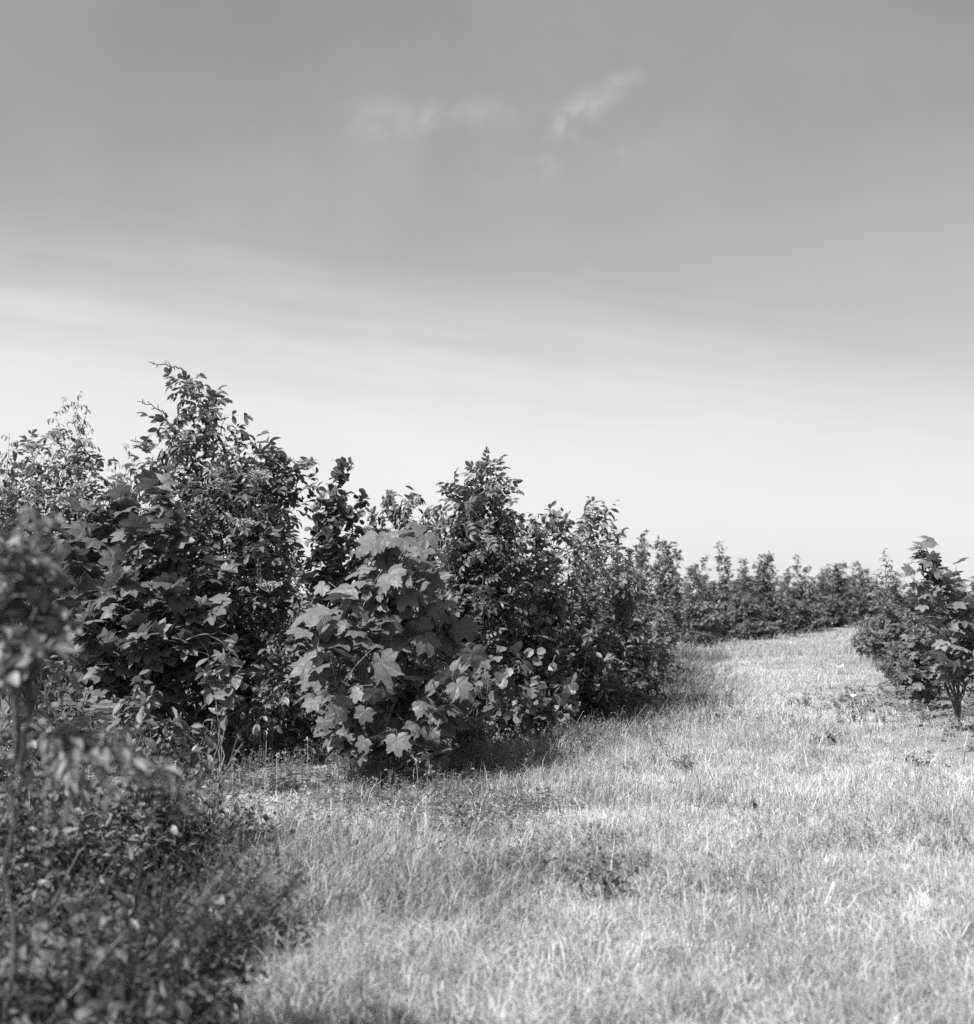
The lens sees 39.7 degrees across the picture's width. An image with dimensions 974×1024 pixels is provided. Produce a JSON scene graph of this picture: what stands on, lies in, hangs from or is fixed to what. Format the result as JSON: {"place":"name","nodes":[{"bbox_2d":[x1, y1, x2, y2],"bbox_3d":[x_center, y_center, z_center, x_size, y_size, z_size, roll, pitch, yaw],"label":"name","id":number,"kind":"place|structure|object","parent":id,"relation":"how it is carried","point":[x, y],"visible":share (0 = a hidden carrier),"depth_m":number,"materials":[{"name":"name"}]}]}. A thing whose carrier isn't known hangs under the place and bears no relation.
{"place":"outdoors","nodes":[
{"label":"outdoors","id":0,"kind":"place"},
{"bbox_2d":[0,596,973,1023],"bbox_3d":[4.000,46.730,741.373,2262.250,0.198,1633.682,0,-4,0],"label":"ground","id":1,"kind":"structure","parent":0,"point":[104,708],"depth_m":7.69,"materials":[{"name":"grey plant"}]},
{"bbox_2d":[0,433,25,710],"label":"slender tree","id":2,"kind":"object","parent":1,"relation":"on","point":[6,453],"visible":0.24,"depth_m":13.89,"materials":[{"name":"grey plant"}]},
{"bbox_2d":[0,559,84,717],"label":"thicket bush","id":3,"kind":"object","parent":1,"relation":"on","point":[9,703],"visible":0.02,"depth_m":12.72,"materials":[{"name":"grey plant"}]},
{"bbox_2d":[0,915,92,1023],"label":"bramble","id":4,"kind":"object","parent":1,"relation":"on","point":[23,944],"visible":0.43,"depth_m":2.87,"materials":[{"name":"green plant"}]},
{"bbox_2d":[0,655,104,768],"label":"shrub","id":5,"kind":"object","parent":1,"relation":"on","point":[74,694],"visible":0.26,"depth_m":8.47,"materials":[{"name":"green plant"}]},
{"bbox_2d":[39,391,100,701],"bbox_3d":[-4.541,0.389,14.489,0.638,3.407,0.674,3,-4,-37],"label":"slender tree","id":6,"kind":"object","parent":1,"relation":"on","point":[81,429],"visible":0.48,"depth_m":14.51,"materials":[{"name":"grey plant"}]},
{"bbox_2d":[0,428,141,726],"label":"elder bush","id":7,"kind":"object","parent":1,"relation":"on","point":[10,523],"visible":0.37,"depth_m":11.34,"materials":[{"name":"grey plant"}]},
{"bbox_2d":[0,683,141,936],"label":"leafy bush","id":8,"kind":"object","parent":1,"relation":"on","point":[59,843],"visible":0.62,"depth_m":4.25,"materials":[{"name":"grey plant"}]},
{"bbox_2d":[45,810,139,882],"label":"bramble","id":9,"kind":"object","parent":1,"relation":"on","point":[76,860],"visible":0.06,"depth_m":5.19,"materials":[{"name":"grey plant"}]},
{"bbox_2d":[0,498,205,1023],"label":"sapling","id":10,"kind":"object","parent":1,"relation":"on","point":[20,666],"visible":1,"depth_m":2.69,"materials":[{"name":"grey plant"}]},
{"bbox_2d":[18,885,187,1008],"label":"bramble","id":11,"kind":"object","parent":1,"relation":"on","point":[123,897],"visible":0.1,"depth_m":3.44,"materials":[{"name":"grey plant"}]},
{"bbox_2d":[106,443,139,526],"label":"slender tree","id":12,"kind":"object","parent":1,"relation":"on","point":[126,468],"visible":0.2,"depth_m":15.07,"materials":[{"name":"grey plant"}]},
{"bbox_2d":[59,981,195,1023],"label":"bramble","id":13,"kind":"object","parent":1,"relation":"on","point":[83,1013],"visible":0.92,"depth_m":2.71,"materials":[{"name":"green plant"}]},
{"bbox_2d":[25,467,249,757],"bbox_3d":[-2.353,0.662,8.885,1.260,1.996,1.555,3,-4,-37],"label":"maple bush","id":14,"kind":"object","parent":1,"relation":"on","point":[120,641],"visible":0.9,"depth_m":8.65,"materials":[{"name":"grey plant"}]},
{"bbox_2d":[71,711,203,882],"bbox_3d":[-1.287,1.075,4.948,0.504,0.667,0.613,0,-4,0],"label":"leafy bush","id":15,"kind":"object","parent":1,"relation":"on","point":[137,830],"visible":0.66,"depth_m":4.89,"materials":[{"name":"grey plant"}]},
{"bbox_2d":[98,529,207,724],"bbox_3d":[-2.886,0.991,12.526,1.418,1.960,1.410,3,-5,-44],"label":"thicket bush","id":16,"kind":"object","parent":1,"relation":"on","point":[160,614],"depth_m":12.29,"materials":[{"name":"grey plant"}]},
{"bbox_2d":[99,669,224,780],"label":"shrub","id":17,"kind":"object","parent":1,"relation":"on","point":[143,705],"visible":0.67,"depth_m":8.11,"materials":[{"name":"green plant"}]},
{"bbox_2d":[0,726,347,1023],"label":"undergrowth","id":18,"kind":"object","parent":1,"relation":"on","point":[196,983],"visible":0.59,"depth_m":3.20,"materials":[{"name":"grey plant"}]},
{"bbox_2d":[195,633,245,794],"bbox_3d":[-1.472,1.135,7.522,0.264,0.918,0.334,-1,-4,11],"label":"young tree","id":19,"kind":"object","parent":1,"relation":"on","point":[231,699],"visible":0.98,"depth_m":7.52,"materials":[{"name":"grey plant"}]},
{"bbox_2d":[121,361,326,745],"bbox_3d":[-1.950,0.302,9.968,1.621,2.919,1.858,0,-4,0],"label":"elder bush","id":20,"kind":"object","parent":1,"relation":"on","point":[258,568],"visible":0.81,"depth_m":9.84,"materials":[{"name":"grey plant"}]},
{"bbox_2d":[174,891,288,972],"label":"bramble","id":21,"kind":"object","parent":1,"relation":"on","point":[221,900],"visible":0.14,"depth_m":3.92,"materials":[{"name":"grey plant"}]},
{"bbox_2d":[212,808,297,867],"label":"bramble","id":22,"kind":"object","parent":1,"relation":"on","point":[251,821],"visible":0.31,"depth_m":5.54,"materials":[{"name":"grey plant"}]},
{"bbox_2d":[229,632,341,764],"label":"shrub","id":23,"kind":"object","parent":1,"relation":"on","point":[300,728],"visible":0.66,"depth_m":8.80,"materials":[{"name":"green plant"}]},
{"bbox_2d":[250,902,327,975],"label":"bramble","id":24,"kind":"object","parent":1,"relation":"on","point":[292,931],"visible":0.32,"depth_m":4.00,"materials":[{"name":"grey plant"}]},
{"bbox_2d":[0,704,586,822],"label":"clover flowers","id":25,"kind":"object","parent":1,"relation":"on","point":[341,798],"visible":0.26,"depth_m":7.46,"materials":[{"name":"grey plant"}]},
{"bbox_2d":[244,528,377,718],"bbox_3d":[-1.792,1.036,12.580,1.542,1.894,1.496,0,-4,0],"label":"thicket bush","id":26,"kind":"object","parent":1,"relation":"on","point":[295,614],"visible":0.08,"depth_m":12.40,"materials":[{"name":"grey plant"}]},
{"bbox_2d":[294,456,376,657],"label":"alder bush","id":27,"kind":"object","parent":1,"relation":"on","point":[332,552],"visible":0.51,"depth_m":11.02,"materials":[{"name":"grey plant"}]},
{"bbox_2d":[282,605,410,739],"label":"thicket bush","id":28,"kind":"object","parent":1,"relation":"on","point":[370,663],"visible":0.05,"depth_m":9.83,"materials":[{"name":"grey plant"}]},
{"bbox_2d":[284,521,493,787],"bbox_3d":[-0.593,0.875,8.139,1.285,1.665,1.108,0,-4,0],"label":"maple sapling","id":29,"kind":"object","parent":1,"relation":"on","point":[416,693],"visible":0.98,"depth_m":8.03,"materials":[{"name":"grey plant"}]},
{"bbox_2d":[345,486,451,664],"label":"leafy bush","id":30,"kind":"object","parent":1,"relation":"on","point":[398,513],"visible":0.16,"depth_m":12.15,"materials":[{"name":"grey plant"}]},
{"bbox_2d":[408,526,514,702],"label":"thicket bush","id":31,"kind":"object","parent":1,"relation":"on","point":[437,597],"depth_m":13.59,"materials":[{"name":"grey plant"}]},
{"bbox_2d":[428,691,495,755],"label":"shrub","id":32,"kind":"object","parent":1,"relation":"on","point":[467,726],"visible":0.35,"depth_m":8.88,"materials":[{"name":"black plant"}]},
{"bbox_2d":[416,576,531,741],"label":"thicket bush","id":33,"kind":"object","parent":1,"relation":"on","point":[426,658],"visible":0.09,"depth_m":10.44,"materials":[{"name":"grey plant"}]},
{"bbox_2d":[426,793,531,833],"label":"weed plant","id":34,"kind":"object","parent":1,"relation":"on","point":[456,810],"visible":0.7,"depth_m":6.15,"materials":[{"name":"grey plant"}]},
{"bbox_2d":[418,446,542,728],"bbox_3d":[-0.071,0.631,10.626,0.900,2.343,1.185,1,-4,-17],"label":"rowan bush","id":35,"kind":"object","parent":1,"relation":"on","point":[476,555],"visible":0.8,"depth_m":10.49,"materials":[{"name":"grey plant"}]},
{"bbox_2d":[444,848,552,874],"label":"weed plant","id":36,"kind":"object","parent":1,"relation":"on","point":[508,854],"visible":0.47,"depth_m":5.17,"materials":[{"name":"grey plant"}]},
{"bbox_2d":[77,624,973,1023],"bbox_3d":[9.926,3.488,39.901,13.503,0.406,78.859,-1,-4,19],"label":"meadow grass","id":37,"kind":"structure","parent":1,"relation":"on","point":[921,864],"depth_m":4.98,"materials":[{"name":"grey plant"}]},
{"bbox_2d":[474,640,580,740],"bbox_3d":[0.293,1.303,9.491,0.775,0.794,0.762,0,-4,0],"label":"alder","id":38,"kind":"object","parent":1,"relation":"on","point":[526,708],"visible":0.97,"depth_m":9.43,"materials":[{"name":"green plant"}]},
{"bbox_2d":[518,564,592,693],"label":"thicket bush","id":39,"kind":"object","parent":1,"relation":"on","point":[554,577],"visible":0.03,"depth_m":14.48,"materials":[{"name":"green plant"}]},
{"bbox_2d":[527,715,591,756],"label":"dead weed","id":40,"kind":"object","parent":1,"relation":"on","point":[545,729],"visible":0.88,"depth_m":8.92,"materials":[{"name":"grey plant"}]},
{"bbox_2d":[502,500,618,725],"bbox_3d":[0.500,0.878,11.305,1.176,1.989,1.837,0,-4,0],"label":"leafy bush","id":41,"kind":"object","parent":1,"relation":"on","point":[556,609],"visible":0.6,"depth_m":11.03,"materials":[{"name":"grey plant"}]},
{"bbox_2d":[569,718,597,753],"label":"dead weed","id":42,"kind":"object","parent":1,"relation":"on","point":[579,735],"visible":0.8,"depth_m":9.03,"materials":[{"name":"grey plant"}]},
{"bbox_2d":[542,611,634,725],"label":"thicket bush","id":43,"kind":"object","parent":1,"relation":"on","point":[607,691],"visible":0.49,"depth_m":11.23,"materials":[{"name":"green plant"}]},
{"bbox_2d":[536,842,653,903],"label":"weed plant","id":44,"kind":"object","parent":1,"relation":"on","point":[615,882],"visible":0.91,"depth_m":4.80,"materials":[{"name":"grey plant"}]},
{"bbox_2d":[557,496,671,705],"bbox_3d":[1.197,0.901,13.106,1.173,2.147,1.420,1,-4,-20],"label":"leafy bush","id":45,"kind":"object","parent":1,"relation":"on","point":[617,603],"visible":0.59,"depth_m":12.94,"materials":[{"name":"grey plant"}]},
{"bbox_2d":[602,661,652,718],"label":"shrub","id":46,"kind":"object","parent":1,"relation":"on","point":[631,699],"visible":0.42,"depth_m":11.71,"materials":[{"name":"grey plant"}]},
{"bbox_2d":[603,641,657,714],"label":"thicket bush","id":47,"kind":"object","parent":1,"relation":"on","point":[644,683],"visible":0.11,"depth_m":12.48,"materials":[{"name":"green plant"}]},
{"bbox_2d":[616,529,681,677],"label":"round bush","id":48,"kind":"object","parent":1,"relation":"on","point":[639,556],"visible":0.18,"depth_m":17.90,"materials":[{"name":"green plant"}]},
{"bbox_2d":[635,540,680,650],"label":"spired bush","id":49,"kind":"object","parent":1,"relation":"on","point":[652,598],"visible":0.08,"depth_m":22.46,"materials":[{"name":"grey plant"}]},
{"bbox_2d":[628,603,688,688],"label":"thicket bush","id":50,"kind":"object","parent":1,"relation":"on","point":[651,634],"visible":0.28,"depth_m":15.73,"materials":[{"name":"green plant"}]},
{"bbox_2d":[649,536,685,648],"bbox_3d":[3.475,1.654,27.028,0.999,2.399,1.231,-1,-4,14],"label":"tufted tree","id":51,"kind":"object","parent":1,"relation":"on","point":[672,586],"visible":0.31,"depth_m":26.90,"materials":[{"name":"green plant"}]},
{"bbox_2d":[663,751,694,774],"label":"plant","id":52,"kind":"object","parent":1,"relation":"on","point":[684,764],"visible":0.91,"depth_m":8.36,"materials":[{"name":"grey plant"}]},
{"bbox_2d":[667,574,694,599],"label":"round bush","id":53,"kind":"object","parent":1,"relation":"on","point":[682,580],"visible":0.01,"depth_m":33.70,"materials":[{"name":"grey plant"}]},
{"bbox_2d":[678,627,718,647],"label":"bush","id":54,"kind":"object","parent":1,"relation":"on","point":[696,636],"visible":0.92,"depth_m":29.37,"materials":[{"name":"grey plant"}]},
{"bbox_2d":[673,555,725,644],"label":"round bush","id":55,"kind":"object","parent":1,"relation":"on","point":[694,615],"visible":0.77,"depth_m":30.73,"materials":[{"name":"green plant"}]},
{"bbox_2d":[685,564,721,621],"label":"feathery bush","id":56,"kind":"object","parent":1,"relation":"on","point":[707,594],"visible":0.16,"depth_m":33.40,"materials":[{"name":"grey plant"}]},
{"bbox_2d":[687,572,730,625],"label":"feathery bush","id":57,"kind":"object","parent":1,"relation":"on","point":[716,597],"visible":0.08,"depth_m":35.66,"materials":[{"name":"grey plant"}]},
{"bbox_2d":[704,610,744,641],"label":"bush","id":58,"kind":"object","parent":1,"relation":"on","point":[729,631],"visible":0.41,"depth_m":32.56,"materials":[{"name":"grey plant"}]},
{"bbox_2d":[709,541,742,637],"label":"spired bush","id":59,"kind":"object","parent":1,"relation":"on","point":[723,584],"visible":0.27,"depth_m":35.92,"materials":[{"name":"grey plant"}]},
{"bbox_2d":[723,557,762,639],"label":"feathery bush","id":60,"kind":"object","parent":1,"relation":"on","point":[744,600],"visible":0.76,"depth_m":34.81,"materials":[{"name":"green plant"}]},
{"bbox_2d":[749,794,757,809],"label":"weed plant","id":61,"kind":"object","parent":1,"relation":"on","point":[753,799],"visible":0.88,"depth_m":6.92,"materials":[{"name":"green plant"}]},
{"bbox_2d":[732,601,782,639],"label":"round bush","id":62,"kind":"object","parent":1,"relation":"on","point":[754,626],"visible":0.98,"depth_m":34.22,"materials":[{"name":"grey plant"}]},
{"bbox_2d":[745,573,776,600],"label":"tufted tree","id":63,"kind":"object","parent":1,"relation":"on","point":[750,577],"visible":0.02,"depth_m":45.80,"materials":[{"name":"grey plant"}]},
{"bbox_2d":[751,550,794,636],"bbox_3d":[7.787,2.255,37.332,1.428,2.425,1.121,-2,-4,29],"label":"tufted tree","id":64,"kind":"object","parent":1,"relation":"on","point":[776,611],"visible":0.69,"depth_m":37.08,"materials":[{"name":"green plant"}]},
{"bbox_2d":[770,576,787,598],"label":"round bush","id":65,"kind":"object","parent":1,"relation":"on","point":[776,581],"visible":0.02,"depth_m":50.10,"materials":[{"name":"grey plant"}]},
{"bbox_2d":[766,618,796,634],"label":"round bush","id":66,"kind":"object","parent":1,"relation":"on","point":[786,630],"visible":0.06,"depth_m":38.41,"materials":[{"name":"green plant"}]},
{"bbox_2d":[771,566,809,633],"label":"round bush","id":67,"kind":"object","parent":1,"relation":"on","point":[796,608],"visible":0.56,"depth_m":40.41,"materials":[{"name":"grey plant"}]},
{"bbox_2d":[777,689,818,706],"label":"weed plant","id":68,"kind":"object","parent":1,"relation":"on","point":[804,697],"visible":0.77,"depth_m":13.42,"materials":[{"name":"grey plant"}]},
{"bbox_2d":[784,553,820,630],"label":"spired bush","id":69,"kind":"object","parent":1,"relation":"on","point":[800,591],"visible":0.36,"depth_m":42.78,"materials":[{"name":"grey plant"}]},
{"bbox_2d":[790,575,816,599],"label":"feathery bush","id":70,"kind":"object","parent":1,"relation":"on","point":[796,584],"visible":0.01,"depth_m":53.80,"materials":[{"name":"grey plant"}]},
{"bbox_2d":[793,602,838,632],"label":"bush","id":71,"kind":"object","parent":1,"relation":"on","point":[815,621],"visible":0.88,"depth_m":40.22,"materials":[{"name":"grey plant"}]},
{"bbox_2d":[804,575,831,593],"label":"round bush","id":72,"kind":"object","parent":1,"relation":"on","point":[813,581],"visible":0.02,"depth_m":55.76,"materials":[{"name":"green plant"}]},
{"bbox_2d":[811,725,839,744],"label":"weed plant","id":73,"kind":"object","parent":1,"relation":"on","point":[831,737],"visible":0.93,"depth_m":10.22,"materials":[{"name":"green plant"}]},
{"bbox_2d":[809,568,845,626],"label":"feathery bush","id":74,"kind":"object","parent":1,"relation":"on","point":[826,605],"visible":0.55,"depth_m":45.99,"materials":[{"name":"grey plant"}]},
{"bbox_2d":[818,560,861,627],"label":"tufted tree","id":75,"kind":"object","parent":1,"relation":"on","point":[851,607],"visible":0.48,"depth_m":48.38,"materials":[{"name":"grey plant"}]},
{"bbox_2d":[830,608,851,627],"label":"bush","id":76,"kind":"object","parent":1,"relation":"on","point":[842,619],"visible":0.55,"depth_m":46.43,"materials":[{"name":"grey plant"}]},
{"bbox_2d":[841,704,867,715],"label":"weed plant","id":77,"kind":"object","parent":1,"relation":"on","point":[855,712],"visible":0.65,"depth_m":12.11,"materials":[{"name":"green plant"}]},
{"bbox_2d":[840,576,874,606],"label":"round bush","id":78,"kind":"object","parent":1,"relation":"on","point":[847,585],"visible":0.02,"depth_m":59.79,"materials":[{"name":"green plant"}]},
{"bbox_2d":[844,565,873,624],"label":"spired bush","id":79,"kind":"object","parent":1,"relation":"on","point":[860,599],"visible":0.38,"depth_m":50.49,"materials":[{"name":"grey plant"}]},
{"bbox_2d":[848,560,884,622],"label":"feathery bush","id":80,"kind":"object","parent":1,"relation":"on","point":[864,586],"visible":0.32,"depth_m":51.78,"materials":[{"name":"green plant"}]},
{"bbox_2d":[850,605,889,660],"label":"bush","id":81,"kind":"object","parent":1,"relation":"on","point":[877,624],"visible":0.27,"depth_m":22.76,"materials":[{"name":"grey plant"}]},
{"bbox_2d":[851,582,903,645],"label":"round bush","id":82,"kind":"object","parent":1,"relation":"on","point":[877,607],"visible":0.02,"depth_m":26.13,"materials":[{"name":"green plant"}]},
{"bbox_2d":[786,684,973,747],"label":"soil crumbs","id":83,"kind":"object","parent":1,"relation":"on","point":[941,714],"visible":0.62,"depth_m":13.07,"materials":[{"name":"grey soil"}]},
{"bbox_2d":[862,548,900,663],"bbox_3d":[6.152,1.489,20.978,0.582,1.850,0.373,-1,-4,8],"label":"slender tree","id":84,"kind":"object","parent":1,"relation":"on","point":[883,589],"visible":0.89,"depth_m":20.95,"materials":[{"name":"grey plant"}]},
{"bbox_2d":[854,598,914,666],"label":"feathery bush","id":85,"kind":"object","parent":1,"relation":"on","point":[877,646],"visible":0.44,"depth_m":20.36,"materials":[{"name":"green plant"}]},
{"bbox_2d":[877,647,911,679],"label":"bush","id":86,"kind":"object","parent":1,"relation":"on","point":[890,667],"visible":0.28,"depth_m":16.51,"materials":[{"name":"grey plant"}]},
{"bbox_2d":[858,572,936,645],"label":"spired bush","id":87,"kind":"object","parent":1,"relation":"on","point":[911,606],"visible":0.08,"depth_m":23.95,"materials":[{"name":"grey plant"}]},
{"bbox_2d":[887,578,914,609],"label":"spired bush","id":88,"kind":"object","parent":1,"relation":"on","point":[900,595],"visible":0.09,"depth_m":73.64,"materials":[{"name":"grey plant"}]},
{"bbox_2d":[872,608,936,671],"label":"feathery bush","id":89,"kind":"object","parent":1,"relation":"on","point":[897,643],"visible":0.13,"depth_m":17.41,"materials":[{"name":"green plant"}]},
{"bbox_2d":[903,586,933,613],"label":"round bush","id":90,"kind":"object","parent":1,"relation":"on","point":[906,594],"visible":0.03,"depth_m":77.93,"materials":[{"name":"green plant"}]},
{"bbox_2d":[898,625,940,710],"bbox_3d":[4.284,1.530,13.185,0.552,0.851,0.495,0,-4,0],"label":"maple sapling","id":91,"kind":"object","parent":1,"relation":"on","point":[919,683],"visible":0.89,"depth_m":13.12,"materials":[{"name":"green plant"}]},
{"bbox_2d":[891,751,950,771],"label":"weed plant","id":92,"kind":"object","parent":1,"relation":"on","point":[916,760],"visible":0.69,"depth_m":8.56,"materials":[{"name":"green plant"}]},
{"bbox_2d":[883,624,960,701],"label":"feathery bush","id":93,"kind":"object","parent":1,"relation":"on","point":[936,691],"visible":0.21,"depth_m":14.66,"materials":[{"name":"grey plant"}]},
{"bbox_2d":[891,582,967,642],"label":"round bush","id":94,"kind":"object","parent":1,"relation":"on","point":[935,610],"visible":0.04,"depth_m":19.87,"materials":[{"name":"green plant"}]},
{"bbox_2d":[900,535,973,731],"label":"maple sapling","id":95,"kind":"object","parent":1,"relation":"on","point":[952,665],"visible":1,"depth_m":10.74,"materials":[{"name":"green plant"}]},
{"bbox_2d":[925,586,952,611],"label":"feathery bush","id":96,"kind":"object","parent":1,"relation":"on","point":[942,597],"visible":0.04,"depth_m":71.44,"materials":[{"name":"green plant"}]},
{"bbox_2d":[939,582,973,683],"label":"feathery bush","id":97,"kind":"object","parent":1,"relation":"on","point":[970,595],"depth_m":16.93,"materials":[{"name":"grey plant"}]},
{"bbox_2d":[965,575,973,696],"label":"spired bush","id":98,"kind":"object","parent":1,"relation":"on","point":[971,685],"visible":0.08,"depth_m":15.01,"materials":[{"name":"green plant"}]},
{"bbox_2d":[0,0,973,595],"label":"sky","id":99,"kind":"structure","parent":0,"point":[704,268],"materials":[{"name":"grey"}]}
]}

